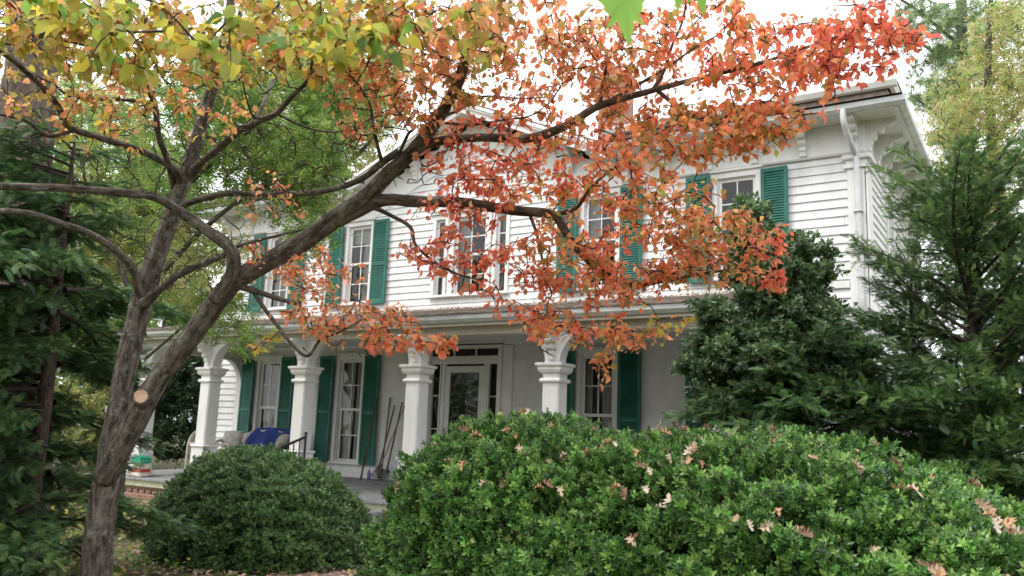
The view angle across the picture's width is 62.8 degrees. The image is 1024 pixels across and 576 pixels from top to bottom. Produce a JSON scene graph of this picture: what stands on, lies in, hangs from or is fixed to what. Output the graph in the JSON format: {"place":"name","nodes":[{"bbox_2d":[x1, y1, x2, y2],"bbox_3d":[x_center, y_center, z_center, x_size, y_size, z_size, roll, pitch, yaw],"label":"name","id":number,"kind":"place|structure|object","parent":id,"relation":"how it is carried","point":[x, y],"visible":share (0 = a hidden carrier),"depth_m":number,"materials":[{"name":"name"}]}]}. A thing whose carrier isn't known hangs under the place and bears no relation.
{"place":"outdoors","nodes":[
{"label":"outdoors","id":0,"kind":"place"},
{"bbox_2d":[268,562,367,575],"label":"path","id":1,"kind":"structure","parent":0,"point":[336,571],"depth_m":9.13,"materials":[{"name":"stone"}]},
{"bbox_2d":[0,0,1023,453],"label":"sky","id":2,"kind":"structure","parent":0,"point":[764,10],"materials":[{"name":"white"}]},
{"bbox_2d":[36,422,1022,575],"bbox_3d":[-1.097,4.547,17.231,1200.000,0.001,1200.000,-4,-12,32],"label":"ground","id":3,"kind":"structure","parent":0,"point":[160,465],"depth_m":10.41,"materials":[{"name":"soil"}]},
{"bbox_2d":[0,0,58,536],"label":"old tree","id":4,"kind":"object","parent":3,"relation":"on","point":[22,88],"visible":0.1,"depth_m":10.73,"materials":[{"name":"green plant"}]},
{"bbox_2d":[3,501,191,575],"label":"ground cover","id":5,"kind":"object","parent":3,"relation":"on","point":[116,570],"visible":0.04,"depth_m":8.96,"materials":[{"name":"green plant"}]},
{"bbox_2d":[0,107,205,575],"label":"hemlock","id":6,"kind":"object","parent":3,"relation":"on","point":[49,318],"visible":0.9,"depth_m":7.77,"materials":[{"name":"green plant"}]},
{"bbox_2d":[52,373,167,466],"bbox_3d":[-13.363,4.182,25.644,6.455,3.340,4.181,0,-10,10],"label":"hazel bush","id":7,"kind":"object","parent":3,"relation":"on","point":[93,401],"visible":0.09,"depth_m":25.23,"materials":[{"name":"green plant"}]},
{"bbox_2d":[54,235,217,409],"bbox_3d":[-13.739,1.649,29.620,6.904,9.026,6.945,-4,-12,32],"label":"shade tree","id":8,"kind":"object","parent":3,"relation":"on","point":[164,293],"visible":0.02,"depth_m":29.02,"materials":[{"name":"green plant"}]},
{"bbox_2d":[53,51,219,466],"bbox_3d":[-13.098,-0.822,26.485,6.438,13.760,6.644,-4,-12,32],"label":"ash tree","id":9,"kind":"object","parent":3,"relation":"on","point":[144,210],"visible":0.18,"depth_m":26.42,"materials":[{"name":"green plant"}]},
{"bbox_2d":[73,190,226,444],"bbox_3d":[-15.368,0.948,37.716,9.698,13.019,9.607,-4,-12,32],"label":"shade tree","id":10,"kind":"object","parent":3,"relation":"on","point":[222,227],"depth_m":36.99,"materials":[{"name":"green plant"}]},
{"bbox_2d":[98,298,203,468],"bbox_3d":[-9.608,2.722,24.101,4.779,5.319,3.580,4,-10,-13],"label":"magnolia tree","id":11,"kind":"object","parent":3,"relation":"on","point":[182,393],"visible":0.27,"depth_m":23.29,"materials":[{"name":"green plant"}]},
{"bbox_2d":[1,497,382,575],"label":"leaf litter","id":12,"kind":"object","parent":3,"relation":"on","point":[178,569],"visible":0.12,"depth_m":8.98,"materials":[{"name":"brown plant"}]},
{"bbox_2d":[0,0,393,520],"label":"oak tree","id":13,"kind":"object","parent":3,"relation":"on","point":[306,99],"visible":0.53,"depth_m":11.86,"materials":[{"name":"green plant"}]},
{"bbox_2d":[139,442,377,575],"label":"round shrub","id":14,"kind":"object","parent":3,"relation":"on","point":[257,508],"visible":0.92,"depth_m":9.37,"materials":[{"name":"green plant"}]},
{"bbox_2d":[275,431,307,459],"bbox_3d":[-4.122,3.219,14.515,0.063,1.475,1.423,-4,-12,32],"label":"stair railing","id":15,"kind":"object","parent":3,"relation":"on","point":[297,440],"visible":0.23,"depth_m":15.04,"materials":[{"name":"black metal"}]},
{"bbox_2d":[203,0,416,175],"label":"tall maple","id":16,"kind":"object","parent":3,"relation":"on","point":[364,154],"visible":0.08,"depth_m":35.62,"materials":[{"name":"green plant"}]},
{"bbox_2d":[0,0,943,575],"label":"dogwood tree","id":17,"kind":"object","parent":3,"relation":"on","point":[336,46],"visible":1,"depth_m":5.68,"materials":[{"name":"orange plant"}]},
{"bbox_2d":[87,68,944,527],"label":"house","id":18,"kind":"structure","parent":3,"relation":"on","point":[325,396],"depth_m":16.82,"materials":[{"name":"paint"}]},
{"bbox_2d":[130,455,151,476],"bbox_3d":[-7.749,3.714,17.484,0.360,0.440,0.260,-4,-12,32],"label":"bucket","id":19,"kind":"object","parent":18,"relation":"on","point":[145,470],"visible":0.7,"depth_m":17.39,"materials":[{"name":"white plastic"}]},
{"bbox_2d":[184,431,230,468],"bbox_3d":[-6.482,3.527,17.911,0.656,0.988,0.703,-4,-12,32],"label":"wicker chair","id":20,"kind":"object","parent":18,"relation":"on","point":[191,439],"visible":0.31,"depth_m":17.84,"materials":[{"name":"white wicker"}]},
{"bbox_2d":[215,430,288,451],"bbox_3d":[-6.007,3.835,19.756,2.219,0.979,0.793,-4,-12,32],"label":"porch sofa","id":21,"kind":"object","parent":18,"relation":"on","point":[245,436],"visible":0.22,"depth_m":20.20,"materials":[{"name":"fabric"}]},
{"bbox_2d":[220,430,243,447],"bbox_3d":[-6.747,3.650,20.199,0.620,0.440,0.186,-3,-28,26],"label":"cushion","id":22,"kind":"object","parent":21,"relation":"on","point":[232,437],"visible":0.84,"depth_m":20.12,"materials":[{"name":"beige fabric"}]},
{"bbox_2d":[235,427,290,452],"bbox_3d":[-5.866,3.635,19.759,1.892,0.704,0.780,-4,-12,32],"label":"blanket","id":23,"kind":"object","parent":21,"relation":"on","point":[257,436],"visible":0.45,"depth_m":20.03,"materials":[{"name":"blue fabric"}]},
{"bbox_2d":[275,434,289,449],"bbox_3d":[-5.314,3.573,19.325,0.187,0.460,0.500,38,-28,-28],"label":"cushion","id":24,"kind":"object","parent":21,"relation":"on","point":[283,437],"visible":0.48,"depth_m":19.24,"materials":[{"name":"beige fabric"}]},
{"bbox_2d":[252,355,284,430],"bbox_3d":[-6.001,2.924,20.720,0.960,2.520,0.313,-4,-12,32],"label":"window","id":25,"kind":"structure","parent":18,"relation":"in","point":[273,362],"depth_m":20.88,"materials":[{"name":"paint"}]},
{"bbox_2d":[260,230,289,310],"bbox_3d":[-5.876,-0.434,21.298,0.960,2.060,0.313,-4,-12,32],"label":"window","id":26,"kind":"structure","parent":18,"relation":"in","point":[279,290],"depth_m":21.38,"materials":[{"name":"paint"}]},
{"bbox_2d":[327,353,367,464],"bbox_3d":[-3.713,2.764,19.295,0.960,2.520,0.313,-4,-12,32],"label":"window","id":27,"kind":"structure","parent":18,"relation":"in","point":[342,453],"depth_m":19.40,"materials":[{"name":"paint"}]},
{"bbox_2d":[340,217,376,305],"bbox_3d":[-3.588,-0.594,19.873,0.960,2.060,0.313,-4,-12,32],"label":"window","id":28,"kind":"structure","parent":18,"relation":"in","point":[365,233],"depth_m":19.95,"materials":[{"name":"paint"}]},
{"bbox_2d":[367,468,370,479],"bbox_3d":[-3.116,4.049,18.253,0.077,0.260,0.077,-4,-12,32],"label":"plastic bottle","id":29,"kind":"object","parent":18,"relation":"on","point":[368,475],"visible":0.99,"depth_m":18.22,"materials":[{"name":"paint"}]},
{"bbox_2d":[360,398,377,479],"bbox_3d":[-3.150,3.312,18.460,0.041,1.787,0.353,-7,-13,41],"label":"garden pole","id":30,"kind":"object","parent":18,"relation":"on","point":[368,439],"visible":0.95,"depth_m":18.44,"materials":[{"name":"brown wood"}]},
{"bbox_2d":[370,406,394,480],"bbox_3d":[-2.831,3.385,18.323,0.402,1.635,0.289,-4,-12,32],"label":"leaf rake","id":31,"kind":"object","parent":18,"relation":"on","point":[377,468],"visible":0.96,"depth_m":18.19,"materials":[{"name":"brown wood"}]},
{"bbox_2d":[378,397,390,479],"bbox_3d":[-2.805,3.312,18.387,0.190,1.822,0.137,4,-10,-9],"label":"garden shovel","id":32,"kind":"object","parent":18,"relation":"on","point":[379,476],"visible":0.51,"depth_m":18.43,"materials":[{"name":"brown wood"}]},
{"bbox_2d":[371,405,404,479],"bbox_3d":[-2.683,3.280,18.137,0.707,1.722,0.209,1,-10,9],"label":"garden hoe","id":33,"kind":"object","parent":18,"relation":"on","point":[388,445],"visible":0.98,"depth_m":18.12,"materials":[{"name":"brown wood"}]},
{"bbox_2d":[382,402,402,481],"bbox_3d":[-2.560,3.318,18.104,0.178,1.716,0.383,-16,-21,62],"label":"garden shovel","id":34,"kind":"object","parent":18,"relation":"on","point":[385,474],"visible":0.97,"depth_m":18.00,"materials":[{"name":"brown wood"}]},
{"bbox_2d":[427,212,449,298],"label":"window","id":35,"kind":"structure","parent":18,"relation":"in","point":[439,289],"depth_m":18.58,"materials":[{"name":"paint"}]},
{"bbox_2d":[443,366,483,433],"bbox_3d":[-1.042,2.846,17.482,1.000,2.440,0.098,-4,-12,32],"label":"door","id":36,"kind":"structure","parent":18,"relation":"in","point":[449,369],"depth_m":17.71,"materials":[{"name":"paint"}]},
{"bbox_2d":[444,209,492,297],"bbox_3d":[-0.878,-0.754,18.179,1.160,1.920,0.313,-4,-12,32],"label":"window","id":37,"kind":"structure","parent":18,"relation":"in","point":[466,232],"depth_m":18.27,"materials":[{"name":"paint"}]},
{"bbox_2d":[228,291,734,320],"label":"roof leaf litter","id":38,"kind":"object","parent":18,"relation":"on","point":[458,307],"visible":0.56,"depth_m":16.78,"materials":[{"name":"plant"}]},
{"bbox_2d":[491,213,510,294],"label":"window","id":39,"kind":"structure","parent":18,"relation":"in","point":[495,271],"depth_m":17.72,"materials":[{"name":"paint"}]},
{"bbox_2d":[575,347,620,433],"bbox_3d":[1.642,2.390,15.959,0.960,2.520,0.313,-4,-12,32],"label":"window","id":40,"kind":"structure","parent":18,"relation":"in","point":[584,371],"depth_m":16.11,"materials":[{"name":"paint"}]},
{"bbox_2d":[576,184,622,290],"bbox_3d":[1.766,-0.969,16.536,0.960,2.060,0.311,-4,-12,32],"label":"window","id":41,"kind":"structure","parent":18,"relation":"in","point":[593,223],"depth_m":16.71,"materials":[{"name":"paint"}]},
{"bbox_2d":[709,165,762,282],"bbox_3d":[4.050,-1.137,15.069,0.960,2.060,0.235,-4,-12,32],"label":"window","id":42,"kind":"structure","parent":18,"relation":"in","point":[743,173],"depth_m":15.22,"materials":[{"name":"paint"}]},
{"bbox_2d":[884,185,897,299],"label":"window","id":43,"kind":"structure","parent":18,"relation":"in","point":[889,224],"depth_m":16.26,"materials":[{"name":"paint"}]},
{"bbox_2d":[901,219,916,317],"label":"window","id":44,"kind":"structure","parent":18,"relation":"in","point":[906,233],"depth_m":18.24,"materials":[{"name":"paint"}]},
{"bbox_2d":[353,407,1023,575],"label":"hedge","id":45,"kind":"object","parent":3,"relation":"on","point":[445,518],"visible":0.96,"depth_m":4.82,"materials":[{"name":"green plant"}]},
{"bbox_2d":[458,459,466,470],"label":"fallen leaf","id":46,"kind":"object","parent":45,"relation":"on","point":[463,462],"visible":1,"depth_m":5.38,"materials":[{"name":"beige plant"}]},
{"bbox_2d":[459,424,468,430],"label":"fallen leaf","id":47,"kind":"object","parent":45,"relation":"on","point":[463,428],"visible":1,"depth_m":5.86,"materials":[{"name":"brown plant"}]},
{"bbox_2d":[470,429,482,436],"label":"fallen leaf","id":48,"kind":"object","parent":45,"relation":"on","point":[473,434],"visible":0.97,"depth_m":5.71,"materials":[{"name":"brown plant"}]},
{"bbox_2d":[499,478,507,487],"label":"fallen leaf","id":49,"kind":"object","parent":45,"relation":"on","point":[501,484],"visible":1,"depth_m":5.22,"materials":[{"name":"brown plant"}]},
{"bbox_2d":[514,443,525,453],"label":"fallen leaf","id":50,"kind":"object","parent":45,"relation":"on","point":[518,447],"visible":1,"depth_m":5.40,"materials":[{"name":"beige plant"}]},
{"bbox_2d":[533,482,543,488],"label":"fallen leaf","id":51,"kind":"object","parent":45,"relation":"on","point":[539,485],"visible":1,"depth_m":5.13,"materials":[{"name":"brown plant"}]},
{"bbox_2d":[542,478,553,487],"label":"fallen leaf","id":52,"kind":"object","parent":45,"relation":"on","point":[547,483],"visible":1,"depth_m":5.12,"materials":[{"name":"brown plant"}]},
{"bbox_2d":[556,485,563,496],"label":"fallen leaf","id":53,"kind":"object","parent":45,"relation":"on","point":[560,490],"visible":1,"depth_m":5.04,"materials":[{"name":"beige plant"}]},
{"bbox_2d":[583,446,591,456],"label":"fallen leaf","id":54,"kind":"object","parent":45,"relation":"on","point":[586,450],"visible":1,"depth_m":5.24,"materials":[{"name":"brown plant"}]},
{"bbox_2d":[601,437,612,446],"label":"fallen leaf","id":55,"kind":"object","parent":45,"relation":"on","point":[606,441],"visible":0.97,"depth_m":5.21,"materials":[{"name":"brown plant"}]},
{"bbox_2d":[609,481,620,491],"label":"fallen leaf","id":56,"kind":"object","parent":45,"relation":"on","point":[615,486],"visible":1,"depth_m":4.88,"materials":[{"name":"brown plant"}]},
{"bbox_2d":[619,487,627,499],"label":"fallen leaf","id":57,"kind":"object","parent":45,"relation":"on","point":[624,492],"visible":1,"depth_m":4.88,"materials":[{"name":"brown plant"}]},
{"bbox_2d":[625,534,635,545],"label":"fallen leaf","id":58,"kind":"object","parent":45,"relation":"on","point":[630,539],"visible":1,"depth_m":4.64,"materials":[{"name":"beige plant"}]},
{"bbox_2d":[626,533,637,545],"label":"fallen leaf","id":59,"kind":"object","parent":45,"relation":"on","point":[635,534],"visible":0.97,"depth_m":4.66,"materials":[{"name":"brown plant"}]},
{"bbox_2d":[632,448,642,456],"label":"fallen leaf","id":60,"kind":"object","parent":45,"relation":"on","point":[637,451],"visible":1,"depth_m":4.93,"materials":[{"name":"plant"}]},
{"bbox_2d":[634,460,645,468],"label":"fallen leaf","id":61,"kind":"object","parent":45,"relation":"on","point":[639,464],"visible":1,"depth_m":4.91,"materials":[{"name":"brown plant"}]},
{"bbox_2d":[642,485,648,492],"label":"fallen leaf","id":62,"kind":"object","parent":45,"relation":"on","point":[645,487],"visible":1,"depth_m":4.84,"materials":[{"name":"beige plant"}]},
{"bbox_2d":[654,503,666,507],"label":"fallen leaf","id":63,"kind":"object","parent":45,"relation":"on","point":[657,505],"visible":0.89,"depth_m":4.76,"materials":[{"name":"beige plant"}]},
{"bbox_2d":[662,493,671,506],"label":"fallen leaf","id":64,"kind":"object","parent":45,"relation":"on","point":[668,498],"visible":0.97,"depth_m":4.65,"materials":[{"name":"beige plant"}]},
{"bbox_2d":[665,453,671,462],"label":"fallen leaf","id":65,"kind":"object","parent":45,"relation":"on","point":[669,458],"visible":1,"depth_m":4.96,"materials":[{"name":"beige plant"}]},
{"bbox_2d":[683,446,691,454],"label":"fallen leaf","id":66,"kind":"object","parent":45,"relation":"on","point":[686,451],"visible":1,"depth_m":5.01,"materials":[{"name":"beige plant"}]},
{"bbox_2d":[687,441,697,453],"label":"fallen leaf","id":67,"kind":"object","parent":66,"relation":"on","point":[694,443],"visible":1,"depth_m":5.04,"materials":[{"name":"beige plant"}]},
{"bbox_2d":[686,455,692,463],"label":"fallen leaf","id":68,"kind":"object","parent":45,"relation":"on","point":[688,460],"visible":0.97,"depth_m":4.91,"materials":[{"name":"orange plant"}]},
{"bbox_2d":[703,423,712,431],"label":"fallen leaf","id":69,"kind":"object","parent":45,"relation":"on","point":[705,426],"visible":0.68,"depth_m":5.93,"materials":[{"name":"brown plant"}]},
{"bbox_2d":[732,514,738,521],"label":"fallen leaf","id":70,"kind":"object","parent":45,"relation":"on","point":[735,518],"visible":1,"depth_m":4.19,"materials":[{"name":"brown plant"}]},
{"bbox_2d":[746,520,753,530],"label":"fallen leaf","id":71,"kind":"object","parent":45,"relation":"on","point":[749,522],"visible":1,"depth_m":4.19,"materials":[{"name":"beige plant"}]},
{"bbox_2d":[757,520,773,531],"bbox_3d":[1.263,1.167,4.115,0.100,0.064,0.058,6,-10,-19],"label":"fallen leaf","id":72,"kind":"object","parent":45,"relation":"on","point":[762,527],"visible":1,"depth_m":4.11,"materials":[{"name":"brown plant"}]},
{"bbox_2d":[774,507,781,516],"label":"fallen leaf","id":73,"kind":"object","parent":45,"relation":"on","point":[779,509],"visible":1,"depth_m":4.22,"materials":[{"name":"brown plant"}]},
{"bbox_2d":[796,526,813,537],"bbox_3d":[1.421,1.181,4.047,0.094,0.064,0.037,12,-45,7],"label":"fallen leaf","id":74,"kind":"object","parent":45,"relation":"on","point":[807,533],"visible":1,"depth_m":4.06,"materials":[{"name":"brown plant"}]},
{"bbox_2d":[851,458,864,468],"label":"fallen leaf","id":75,"kind":"object","parent":45,"relation":"on","point":[857,464],"visible":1,"depth_m":4.37,"materials":[{"name":"beige plant"}]},
{"bbox_2d":[856,464,864,475],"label":"fallen leaf","id":76,"kind":"object","parent":45,"relation":"on","point":[861,471],"visible":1,"depth_m":4.33,"materials":[{"name":"brown plant"}]},
{"bbox_2d":[869,545,880,552],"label":"fallen leaf","id":77,"kind":"object","parent":45,"relation":"on","point":[875,548],"visible":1,"depth_m":3.90,"materials":[{"name":"beige plant"}]},
{"bbox_2d":[891,482,902,492],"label":"fallen leaf","id":78,"kind":"object","parent":45,"relation":"on","point":[898,486],"visible":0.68,"depth_m":4.15,"materials":[{"name":"brown plant"}]},
{"bbox_2d":[891,457,903,472],"bbox_3d":[1.978,0.901,4.282,0.104,0.041,0.071,45,10,9],"label":"fallen leaf","id":79,"kind":"object","parent":45,"relation":"on","point":[895,461],"visible":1,"depth_m":4.28,"materials":[{"name":"brown plant"}]},
{"bbox_2d":[904,482,923,497],"bbox_3d":[1.974,0.989,4.110,0.098,0.061,0.066,12,22,32],"label":"fallen leaf","id":80,"kind":"object","parent":45,"relation":"on","point":[911,486],"visible":1,"depth_m":4.12,"materials":[{"name":"beige plant"}]},
{"bbox_2d":[916,558,924,566],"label":"fallen leaf","id":81,"kind":"object","parent":45,"relation":"on","point":[919,562],"visible":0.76,"depth_m":3.78,"materials":[{"name":"brown plant"}]},
{"bbox_2d":[924,559,946,573],"bbox_3d":[1.868,1.236,3.700,0.099,0.068,0.039,15,-32,37],"label":"fallen leaf","id":82,"kind":"object","parent":45,"relation":"on","point":[929,564],"visible":0.42,"depth_m":3.71,"materials":[{"name":"brown plant"}]},
{"bbox_2d":[928,563,945,573],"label":"fallen leaf","id":83,"kind":"object","parent":45,"relation":"on","point":[931,569],"visible":0.57,"depth_m":3.66,"materials":[{"name":"beige plant"}]},
{"bbox_2d":[932,567,946,575],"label":"fallen leaf","id":84,"kind":"object","parent":45,"relation":"on","point":[940,571],"visible":1,"depth_m":3.58,"materials":[{"name":"beige plant"}]},
{"bbox_2d":[967,477,981,486],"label":"fallen leaf","id":85,"kind":"object","parent":45,"relation":"on","point":[974,483],"visible":1,"depth_m":4.14,"materials":[{"name":"brown plant"}]},
{"bbox_2d":[974,498,992,511],"bbox_3d":[2.220,1.021,3.944,0.078,0.064,0.036,-3,-11,26],"label":"fallen leaf","id":86,"kind":"object","parent":45,"relation":"on","point":[985,506],"visible":0.95,"depth_m":3.95,"materials":[{"name":"brown plant"}]},
{"bbox_2d":[989,513,1003,525],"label":"fallen leaf","id":87,"kind":"object","parent":45,"relation":"on","point":[998,517],"visible":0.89,"depth_m":3.88,"materials":[{"name":"beige plant"}]},
{"bbox_2d":[982,507,995,517],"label":"fallen leaf","id":88,"kind":"object","parent":87,"relation":"on","point":[990,512],"visible":0.95,"depth_m":3.88,"materials":[{"name":"brown plant"}]},
{"bbox_2d":[991,518,1002,533],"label":"fallen leaf","id":89,"kind":"object","parent":45,"relation":"on","point":[996,522],"visible":1,"depth_m":3.83,"materials":[{"name":"beige plant"}]},
{"bbox_2d":[1000,516,1011,528],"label":"fallen leaf","id":90,"kind":"object","parent":45,"relation":"on","point":[1006,524],"visible":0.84,"depth_m":3.85,"materials":[{"name":"brown plant"}]},
{"bbox_2d":[1008,517,1016,524],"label":"fallen leaf","id":91,"kind":"object","parent":45,"relation":"on","point":[1009,519],"visible":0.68,"depth_m":3.94,"materials":[{"name":"brown plant"}]},
{"bbox_2d":[1002,524,1023,534],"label":"fallen leaf","id":92,"kind":"object","parent":45,"relation":"on","point":[1009,530],"visible":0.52,"depth_m":3.81,"materials":[{"name":"brown plant"}]},
{"bbox_2d":[1009,524,1021,537],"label":"fallen leaf","id":93,"kind":"object","parent":92,"relation":"on","point":[1014,528],"visible":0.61,"depth_m":3.79,"materials":[{"name":"beige plant"}]},
{"bbox_2d":[669,190,892,432],"bbox_3d":[3.217,1.139,9.824,2.297,4.529,2.472,-4,-12,32],"label":"holly","id":94,"kind":"object","parent":3,"relation":"on","point":[721,348],"visible":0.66,"depth_m":9.40,"materials":[{"name":"green plant"}]},
{"bbox_2d":[661,310,1010,463],"bbox_3d":[3.373,1.934,9.340,3.791,3.115,3.908,-4,-12,32],"label":"yew","id":95,"kind":"object","parent":3,"relation":"on","point":[857,422],"visible":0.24,"depth_m":8.93,"materials":[{"name":"green plant"}]},
{"bbox_2d":[770,124,1023,505],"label":"yew","id":96,"kind":"object","parent":3,"relation":"on","point":[996,419],"visible":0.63,"depth_m":9.03,"materials":[{"name":"green plant"}]},
{"bbox_2d":[843,221,1022,483],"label":"yew","id":97,"kind":"object","parent":3,"relation":"on","point":[913,338],"visible":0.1,"depth_m":10.26,"materials":[{"name":"green plant"}]},
{"bbox_2d":[876,0,1023,392],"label":"pine tree","id":98,"kind":"object","parent":3,"relation":"on","point":[939,55],"visible":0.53,"depth_m":35.01,"materials":[{"name":"green plant"}]},
{"bbox_2d":[915,0,1023,448],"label":"locust tree","id":99,"kind":"object","parent":3,"relation":"on","point":[989,100],"visible":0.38,"depth_m":18.68,"materials":[{"name":"green plant"}]},
{"bbox_2d":[598,0,715,46],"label":"maple twig","id":100,"kind":"object","parent":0,"point":[625,14],"visible":1,"depth_m":1.92,"materials":[{"name":"green plant"}]},
{"label":"fallen leaf","id":101,"kind":"object","parent":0,"visible":0},
{"bbox_2d":[659,426,672,434],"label":"fallen leaf","id":102,"kind":"object","parent":101,"relation":"on","point":[665,431],"visible":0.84,"depth_m":5.92,"materials":[{"name":"brown plant"}]}
]}

